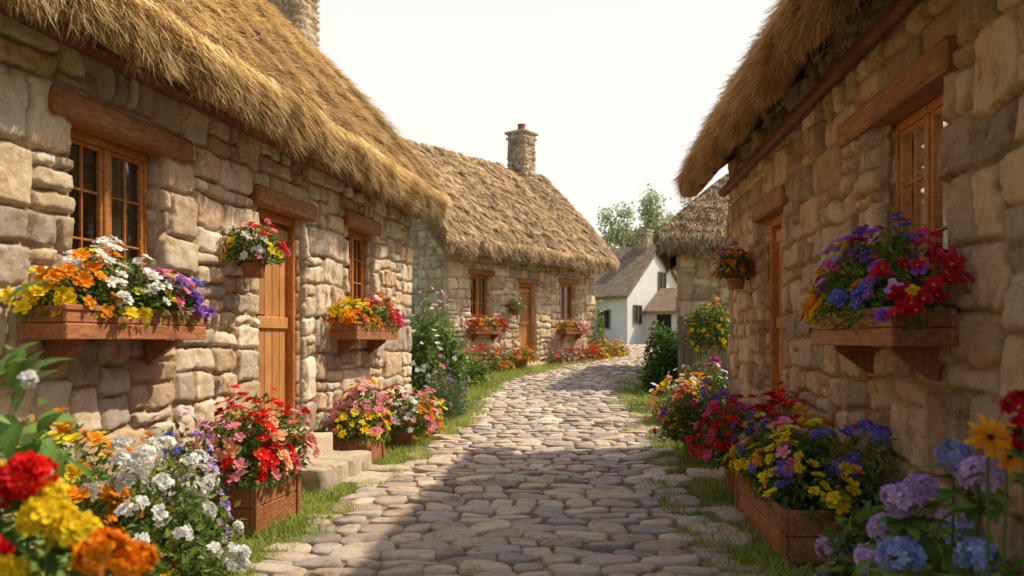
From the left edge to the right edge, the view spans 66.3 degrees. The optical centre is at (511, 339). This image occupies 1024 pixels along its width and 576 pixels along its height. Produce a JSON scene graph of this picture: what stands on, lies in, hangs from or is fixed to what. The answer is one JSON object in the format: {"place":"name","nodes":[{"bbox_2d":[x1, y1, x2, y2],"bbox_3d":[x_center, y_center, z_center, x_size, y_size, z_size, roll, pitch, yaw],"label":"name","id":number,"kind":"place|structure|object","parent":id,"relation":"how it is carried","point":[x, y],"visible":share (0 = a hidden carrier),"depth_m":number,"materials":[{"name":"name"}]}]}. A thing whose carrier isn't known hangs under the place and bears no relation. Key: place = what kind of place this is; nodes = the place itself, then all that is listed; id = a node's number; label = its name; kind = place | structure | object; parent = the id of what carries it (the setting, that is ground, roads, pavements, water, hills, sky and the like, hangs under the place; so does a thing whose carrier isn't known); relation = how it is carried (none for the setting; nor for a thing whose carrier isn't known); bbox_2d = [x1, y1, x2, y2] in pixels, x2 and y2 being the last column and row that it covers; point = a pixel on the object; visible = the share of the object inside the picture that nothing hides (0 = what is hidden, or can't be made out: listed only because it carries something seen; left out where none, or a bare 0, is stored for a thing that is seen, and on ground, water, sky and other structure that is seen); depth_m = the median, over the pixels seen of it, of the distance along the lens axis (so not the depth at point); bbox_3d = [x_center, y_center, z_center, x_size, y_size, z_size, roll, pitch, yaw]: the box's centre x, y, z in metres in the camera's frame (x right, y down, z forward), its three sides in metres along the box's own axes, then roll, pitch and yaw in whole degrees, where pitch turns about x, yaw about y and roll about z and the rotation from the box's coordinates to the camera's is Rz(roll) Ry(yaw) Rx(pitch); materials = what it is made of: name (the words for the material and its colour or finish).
{"place":"outdoors","nodes":[
{"label":"outdoors","id":0,"kind":"place"},
{"bbox_2d":[38,346,852,575],"bbox_3d":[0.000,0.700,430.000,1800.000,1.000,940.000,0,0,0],"label":"ground","id":1,"kind":"structure","parent":0,"point":[720,500],"depth_m":5.84,"materials":[{"name":"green plant"}]},
{"bbox_2d":[0,450,73,575],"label":"geranium plant","id":2,"kind":"object","parent":1,"relation":"on","point":[21,474],"visible":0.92,"depth_m":1.67,"materials":[{"name":"red plant"}]},
{"bbox_2d":[0,279,101,575],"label":"leafy shrub","id":3,"kind":"object","parent":1,"relation":"on","point":[15,364],"visible":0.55,"depth_m":2.18,"materials":[{"name":"green plant"}]},
{"bbox_2d":[0,474,167,575],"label":"marigold plant","id":4,"kind":"object","parent":1,"relation":"on","point":[87,540],"visible":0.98,"depth_m":1.59,"materials":[{"name":"yellow plant"}]},
{"bbox_2d":[0,407,177,575],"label":"marigold bed","id":5,"kind":"object","parent":1,"relation":"on","point":[76,494],"visible":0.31,"depth_m":3.52,"materials":[{"name":"orange plant"}]},
{"bbox_2d":[65,435,251,575],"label":"white phlox bed","id":6,"kind":"object","parent":1,"relation":"on","point":[185,532],"visible":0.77,"depth_m":3.67,"materials":[{"name":"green plant"}]},
{"bbox_2d":[135,407,233,556],"bbox_3d":[-1.867,0.883,4.449,0.592,1.017,0.581,0,0,41],"label":"violet bed","id":7,"kind":"object","parent":1,"relation":"on","point":[205,444],"visible":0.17,"depth_m":4.44,"materials":[{"name":"purple plant"}]},
{"bbox_2d":[0,0,453,547],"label":"thatched stone cottage","id":8,"kind":"structure","parent":1,"relation":"on","point":[180,136],"depth_m":5.32,"materials":[{"name":"beige stone"}]},
{"bbox_2d":[68,144,93,258],"bbox_3d":[-2.814,-0.715,4.733,0.670,0.970,0.820,0,0,11],"label":"window interior","id":9,"kind":"structure","parent":8,"relation":"in","point":[88,155],"depth_m":5.15,"materials":[{"name":"black glass"}]},
{"bbox_2d":[0,235,215,370],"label":"flower window box","id":10,"kind":"object","parent":8,"relation":"attached to","point":[62,323],"visible":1,"depth_m":4.12,"materials":[{"name":"brown wood"}]},
{"bbox_2d":[70,128,149,294],"bbox_3d":[-2.436,-0.715,4.662,0.084,0.930,0.778,0,0,11],"label":"window frame","id":11,"kind":"structure","parent":8,"relation":"in","point":[104,150],"depth_m":4.66,"materials":[{"name":"brown wood"}]},
{"bbox_2d":[219,218,290,277],"bbox_3d":[-1.916,-0.686,5.840,0.476,0.451,0.510,0,0,0],"label":"hanging flower pot","id":12,"kind":"object","parent":8,"relation":"attached to","point":[255,261],"visible":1,"depth_m":5.74,"materials":[{"name":"ceramic"}]},
{"bbox_2d":[255,220,287,427],"bbox_3d":[-2.081,-0.110,6.650,0.073,1.772,0.655,0,0,11],"label":"door leaf","id":13,"kind":"structure","parent":8,"relation":"in","point":[272,328],"depth_m":6.73,"materials":[{"name":"brown wood"}]},
{"bbox_2d":[346,229,365,307],"bbox_3d":[-1.737,-0.740,8.381,0.084,0.840,0.728,0,0,11],"label":"window frame","id":14,"kind":"structure","parent":8,"relation":"in","point":[351,235],"depth_m":8.54,"materials":[{"name":"brown wood"}]},
{"bbox_2d":[324,292,405,355],"bbox_3d":[-1.487,-0.167,8.123,0.422,0.657,1.644,0,0,11],"label":"flower window box","id":15,"kind":"object","parent":8,"relation":"attached to","point":[352,327],"visible":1,"depth_m":7.71,"materials":[{"name":"multicoloured wood"}]},
{"bbox_2d":[219,408,276,470],"bbox_3d":[-1.870,0.943,5.543,0.550,0.925,0.812,0,0,0],"label":"flower bed","id":16,"kind":"object","parent":1,"relation":"on","point":[252,455],"visible":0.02,"depth_m":5.35,"materials":[{"name":"red plant"}]},
{"bbox_2d":[187,384,320,535],"bbox_3d":[-1.649,0.747,5.067,0.722,0.915,1.077,0,0,0],"label":"flower planter box","id":17,"kind":"object","parent":1,"relation":"on","point":[265,488],"visible":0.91,"depth_m":4.87,"materials":[{"name":"brown wood"}]},
{"bbox_2d":[256,432,371,495],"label":"stone steps","id":18,"kind":"structure","parent":1,"relation":"on","point":[330,467],"depth_m":6.46,"materials":[{"name":"stone"}]},
{"bbox_2d":[327,375,393,461],"bbox_3d":[-1.460,0.768,7.509,0.599,0.862,1.000,0,0,0],"label":"flower planter box","id":19,"kind":"object","parent":1,"relation":"on","point":[369,435],"visible":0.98,"depth_m":7.33,"materials":[{"name":"plant"}]},
{"bbox_2d":[368,382,440,447],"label":"potted flowers","id":20,"kind":"object","parent":1,"relation":"on","point":[402,433],"visible":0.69,"depth_m":8.45,"materials":[{"name":"multicoloured plant"}]},
{"bbox_2d":[400,386,448,440],"bbox_3d":[-1.078,0.922,9.433,0.612,0.756,1.248,0,0,0],"label":"flower bed","id":21,"kind":"object","parent":1,"relation":"on","point":[439,411],"visible":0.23,"depth_m":9.36,"materials":[{"name":"multicoloured plant"}]},
{"bbox_2d":[409,287,471,403],"bbox_3d":[-1.358,0.289,12.555,1.292,2.273,1.782,0,0,31],"label":"flowering shrub","id":22,"kind":"object","parent":1,"relation":"on","point":[430,350],"visible":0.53,"depth_m":12.34,"materials":[{"name":"green plant"}]},
{"bbox_2d":[421,351,475,422],"bbox_3d":[-0.892,0.729,10.587,0.783,1.132,1.283,0,0,0],"label":"lavender bed","id":23,"kind":"object","parent":1,"relation":"on","point":[455,403],"visible":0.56,"depth_m":10.49,"materials":[{"name":"green plant"}]},
{"bbox_2d":[457,344,482,372],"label":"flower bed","id":24,"kind":"object","parent":1,"relation":"on","point":[470,354],"visible":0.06,"depth_m":16.29,"materials":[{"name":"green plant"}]},
{"bbox_2d":[451,348,492,388],"bbox_3d":[-0.863,0.610,14.475,0.784,0.904,1.496,0,0,19],"label":"flower bed","id":25,"kind":"object","parent":1,"relation":"on","point":[473,370],"visible":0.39,"depth_m":14.47,"materials":[{"name":"green plant"}]},
{"bbox_2d":[488,342,518,372],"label":"flower bed","id":26,"kind":"object","parent":1,"relation":"on","point":[502,366],"visible":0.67,"depth_m":17.17,"materials":[{"name":"red plant"}]},
{"bbox_2d":[401,123,619,370],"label":"thatched stone cottage","id":27,"kind":"structure","parent":1,"relation":"on","point":[519,228],"depth_m":18.39,"materials":[{"name":"beige stone"}]},
{"bbox_2d":[470,278,474,313],"bbox_3d":[-1.081,-0.950,17.593,0.670,0.980,0.700,0,0,39],"label":"window interior","id":28,"kind":"structure","parent":27,"relation":"in","point":[470,278],"depth_m":17.88,"materials":[{"name":"black glass"}]},
{"bbox_2d":[470,275,487,317],"bbox_3d":[-0.781,-0.950,17.352,0.084,0.940,0.658,0,0,39],"label":"window frame","id":29,"kind":"structure","parent":27,"relation":"in","point":[476,277],"depth_m":17.34,"materials":[{"name":"brown wood"}]},
{"bbox_2d":[462,314,507,341],"bbox_3d":[-0.566,-0.277,17.156,0.423,0.638,1.328,0,0,36],"label":"flower window box","id":30,"kind":"object","parent":27,"relation":"attached to","point":[494,330],"visible":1,"depth_m":17.03,"materials":[{"name":"brown wood"}]},
{"bbox_2d":[504,298,526,315],"bbox_3d":[0.070,-0.755,17.947,0.397,0.410,0.517,0,0,42],"label":"hanging flower pot","id":31,"kind":"object","parent":27,"relation":"attached to","point":[515,309],"visible":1,"depth_m":17.89,"materials":[{"name":"ceramic"}]},
{"bbox_2d":[519,287,529,360],"bbox_3d":[0.255,-0.370,18.676,0.073,1.752,0.475,0,0,39],"label":"door leaf","id":32,"kind":"structure","parent":27,"relation":"in","point":[524,292],"depth_m":18.71,"materials":[{"name":"brown wood"}]},
{"bbox_2d":[560,287,561,317],"bbox_3d":[1.012,-0.950,20.209,0.670,0.980,0.760,0,0,39],"label":"window interior","id":33,"kind":"structure","parent":27,"relation":"in","point":[560,287],"depth_m":20.48,"materials":[{"name":"grey glass"}]},
{"bbox_2d":[558,283,572,320],"bbox_3d":[1.312,-0.950,19.968,0.084,0.940,0.718,0,0,39],"label":"window frame","id":34,"kind":"structure","parent":27,"relation":"in","point":[563,286],"depth_m":20.03,"materials":[{"name":"brown wood"}]},
{"bbox_2d":[555,320,588,339],"bbox_3d":[1.517,-0.250,19.761,0.413,0.544,1.282,0,0,38],"label":"flower window box","id":35,"kind":"object","parent":27,"relation":"attached to","point":[579,329],"visible":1,"depth_m":19.60,"materials":[{"name":"brown wood"}]},
{"bbox_2d":[593,300,606,355],"bbox_3d":[2.307,-0.152,20.837,0.387,1.812,0.434,0,0,38],"label":"climbing plant","id":36,"kind":"object","parent":27,"relation":"attached to","point":[598,337],"visible":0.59,"depth_m":20.81,"materials":[{"name":"green plant"}]},
{"bbox_2d":[505,342,537,368],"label":"potted flowers","id":37,"kind":"object","parent":1,"relation":"on","point":[526,357],"visible":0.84,"depth_m":17.62,"materials":[{"name":"orange plant"}]},
{"bbox_2d":[526,362,546,368],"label":"door steps","id":38,"kind":"structure","parent":1,"relation":"on","point":[528,363],"depth_m":18.37,"materials":[{"name":"stone"}]},
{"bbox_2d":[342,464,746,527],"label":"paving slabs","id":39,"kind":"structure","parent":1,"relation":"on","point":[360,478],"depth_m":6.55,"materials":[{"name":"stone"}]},
{"bbox_2d":[543,347,572,364],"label":"flower bed","id":40,"kind":"object","parent":1,"relation":"on","point":[557,356],"visible":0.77,"depth_m":18.77,"materials":[{"name":"pink plant"}]},
{"bbox_2d":[561,344,586,361],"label":"flower bed","id":41,"kind":"object","parent":1,"relation":"on","point":[572,351],"visible":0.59,"depth_m":19.29,"materials":[{"name":"pink plant"}]},
{"bbox_2d":[573,345,600,359],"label":"flower bed","id":42,"kind":"object","parent":1,"relation":"on","point":[588,354],"visible":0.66,"depth_m":19.75,"materials":[{"name":"red plant"}]},
{"bbox_2d":[587,338,611,359],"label":"flower bed","id":43,"kind":"object","parent":1,"relation":"on","point":[602,350],"visible":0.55,"depth_m":20.28,"materials":[{"name":"yellow plant"}]},
{"bbox_2d":[597,334,620,357],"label":"flower bed","id":44,"kind":"object","parent":1,"relation":"on","point":[614,348],"visible":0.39,"depth_m":20.91,"materials":[{"name":"green plant"}]},
{"bbox_2d":[606,337,629,356],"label":"flower bed","id":45,"kind":"object","parent":1,"relation":"on","point":[624,351],"visible":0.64,"depth_m":21.40,"materials":[{"name":"yellow plant"}]},
{"bbox_2d":[594,229,677,344],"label":"whitewashed cottage","id":46,"kind":"structure","parent":1,"relation":"on","point":[636,292],"depth_m":34.87,"materials":[{"name":"white paint"}]},
{"bbox_2d":[597,271,666,328],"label":"window frames","id":47,"kind":"structure","parent":46,"relation":"in","point":[659,272],"depth_m":34.75,"materials":[{"name":"grey wood"}]},
{"bbox_2d":[599,273,670,337],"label":"window panes","id":48,"kind":"structure","parent":46,"relation":"in","point":[666,318],"depth_m":34.57,"materials":[{"name":"black glass"}]},
{"bbox_2d":[596,183,691,248],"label":"broadleaf tree","id":49,"kind":"object","parent":1,"relation":"on","point":[649,216],"visible":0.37,"depth_m":59.69,"materials":[{"name":"green plant"}]},
{"bbox_2d":[638,320,696,395],"bbox_3d":[2.687,0.478,13.384,0.942,1.643,1.076,0,0,0],"label":"leafy hedge shrub","id":50,"kind":"object","parent":1,"relation":"on","point":[662,361],"visible":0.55,"depth_m":13.27,"materials":[{"name":"green plant"}]},
{"bbox_2d":[641,372,711,436],"bbox_3d":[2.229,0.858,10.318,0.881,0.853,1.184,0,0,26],"label":"flower bed","id":51,"kind":"object","parent":1,"relation":"on","point":[665,383],"visible":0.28,"depth_m":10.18,"materials":[{"name":"multicoloured plant"}]},
{"bbox_2d":[651,173,730,381],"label":"thatched stone cottage","id":52,"kind":"structure","parent":1,"relation":"on","point":[693,238],"depth_m":14.76,"materials":[{"name":"brown stone"}]},
{"bbox_2d":[652,385,732,460],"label":"potted flowers","id":53,"kind":"object","parent":1,"relation":"on","point":[674,431],"visible":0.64,"depth_m":7.72,"materials":[{"name":"multicoloured plant"}]},
{"bbox_2d":[666,346,727,408],"bbox_3d":[2.738,0.673,11.314,1.049,1.166,0.780,0,0,0],"label":"flower bed","id":54,"kind":"object","parent":1,"relation":"on","point":[717,363],"visible":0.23,"depth_m":11.24,"materials":[{"name":"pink plant"}]},
{"bbox_2d":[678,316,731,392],"bbox_3d":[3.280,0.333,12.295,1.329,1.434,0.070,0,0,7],"label":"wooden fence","id":55,"kind":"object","parent":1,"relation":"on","point":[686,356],"visible":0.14,"depth_m":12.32,"materials":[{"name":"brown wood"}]},
{"bbox_2d":[682,297,730,355],"bbox_3d":[2.961,-0.194,11.743,0.796,0.891,0.577,0,0,0],"label":"climbing rose bush","id":56,"kind":"object","parent":55,"relation":"attached to","point":[717,319],"visible":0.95,"depth_m":11.63,"materials":[{"name":"green plant"}]},
{"bbox_2d":[697,358,741,431],"bbox_3d":[2.199,0.802,8.342,0.588,1.214,0.888,0,0,0],"label":"flower bed","id":57,"kind":"object","parent":1,"relation":"on","point":[707,391],"visible":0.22,"depth_m":8.26,"materials":[{"name":"pink plant"}]},
{"bbox_2d":[686,390,794,494],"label":"potted flowers","id":58,"kind":"object","parent":1,"relation":"on","point":[712,436],"visible":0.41,"depth_m":5.97,"materials":[{"name":"red plant"}]},
{"bbox_2d":[723,405,875,566],"bbox_3d":[1.718,0.817,4.734,0.698,0.777,1.747,0,0,0],"label":"flower planter box","id":59,"kind":"object","parent":1,"relation":"on","point":[779,499],"visible":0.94,"depth_m":4.35,"materials":[{"name":"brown wood"}]},
{"bbox_2d":[752,381,808,479],"bbox_3d":[2.016,0.855,5.773,0.544,1.125,1.217,0,0,0],"label":"flower bed","id":60,"kind":"object","parent":59,"relation":"in","point":[784,403],"visible":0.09,"depth_m":5.65,"materials":[{"name":"red plant"}]},
{"bbox_2d":[670,0,1023,575],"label":"thatched stone cottage","id":61,"kind":"structure","parent":1,"relation":"on","point":[828,122],"depth_m":4.23,"materials":[{"name":"brown stone"}]},
{"bbox_2d":[711,241,754,289],"bbox_3d":[2.138,-0.707,7.504,0.423,0.454,0.526,0,0,0],"label":"hanging flower pot","id":62,"kind":"object","parent":61,"relation":"attached to","point":[735,279],"visible":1,"depth_m":7.40,"materials":[{"name":"ceramic"}]},
{"bbox_2d":[776,226,788,416],"bbox_3d":[2.380,-0.115,6.713,0.073,1.782,0.655,0,0,5],"label":"door leaf","id":63,"kind":"structure","parent":61,"relation":"in","point":[780,321],"depth_m":6.94,"materials":[{"name":"brown wood"}]},
{"bbox_2d":[799,211,975,381],"bbox_3d":[1.817,-0.211,4.030,0.500,0.805,1.815,0,0,0],"label":"flower window box","id":64,"kind":"object","parent":61,"relation":"attached to","point":[906,322],"visible":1,"depth_m":3.60,"materials":[{"name":"brown wood"}]},
{"bbox_2d":[894,94,950,291],"bbox_3d":[2.117,-0.690,3.935,0.084,0.980,0.798,0,0,5],"label":"window frame","id":65,"kind":"structure","parent":61,"relation":"in","point":[927,116],"depth_m":3.95,"materials":[{"name":"brown wood"}]},
{"bbox_2d":[907,114,947,281],"bbox_3d":[2.117,-0.690,3.935,0.065,0.920,0.737,0,0,0],"label":"window glass","id":66,"kind":"structure","parent":61,"relation":"in","point":[943,241],"depth_m":4.07,"materials":[{"name":"glass"}]},
{"bbox_2d":[825,410,908,549],"bbox_3d":[1.895,0.885,4.061,0.421,1.040,0.922,0,0,0],"label":"flowering plant","id":67,"kind":"object","parent":1,"relation":"on","point":[875,431],"visible":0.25,"depth_m":4.05,"materials":[{"name":"purple plant"}]},
{"bbox_2d":[810,495,973,575],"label":"hydrangea bush","id":68,"kind":"object","parent":1,"relation":"on","point":[843,559],"visible":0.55,"depth_m":3.28,"materials":[{"name":"purple plant"}]},
{"bbox_2d":[852,437,1022,575],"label":"hydrangea bush","id":69,"kind":"object","parent":1,"relation":"on","point":[915,489],"visible":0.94,"depth_m":2.32,"materials":[{"name":"purple plant"}]},
{"bbox_2d":[963,414,1022,575],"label":"gerbera plant","id":70,"kind":"object","parent":1,"relation":"on","point":[992,434],"visible":0.85,"depth_m":1.97,"materials":[{"name":"green plant"}]},
{"bbox_2d":[997,390,1023,575],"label":"geranium plant","id":71,"kind":"object","parent":1,"relation":"on","point":[1010,402],"visible":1,"depth_m":1.79,"materials":[{"name":"red plant"}]},
{"bbox_2d":[470,344,501,372],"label":"potted flowers","id":72,"kind":"object","parent":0,"point":[489,355],"visible":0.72,"depth_m":16.71,"materials":[{"name":"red plant"}]},
{"bbox_2d":[248,344,769,575],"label":"cobblestone path","id":73,"kind":"structure","parent":0,"point":[516,528],"depth_m":5.46,"materials":[{"name":"stone"}]},
{"bbox_2d":[317,0,782,247],"label":"sky","id":74,"kind":"structure","parent":0,"point":[612,91],"materials":[{"name":"white"}]}
]}

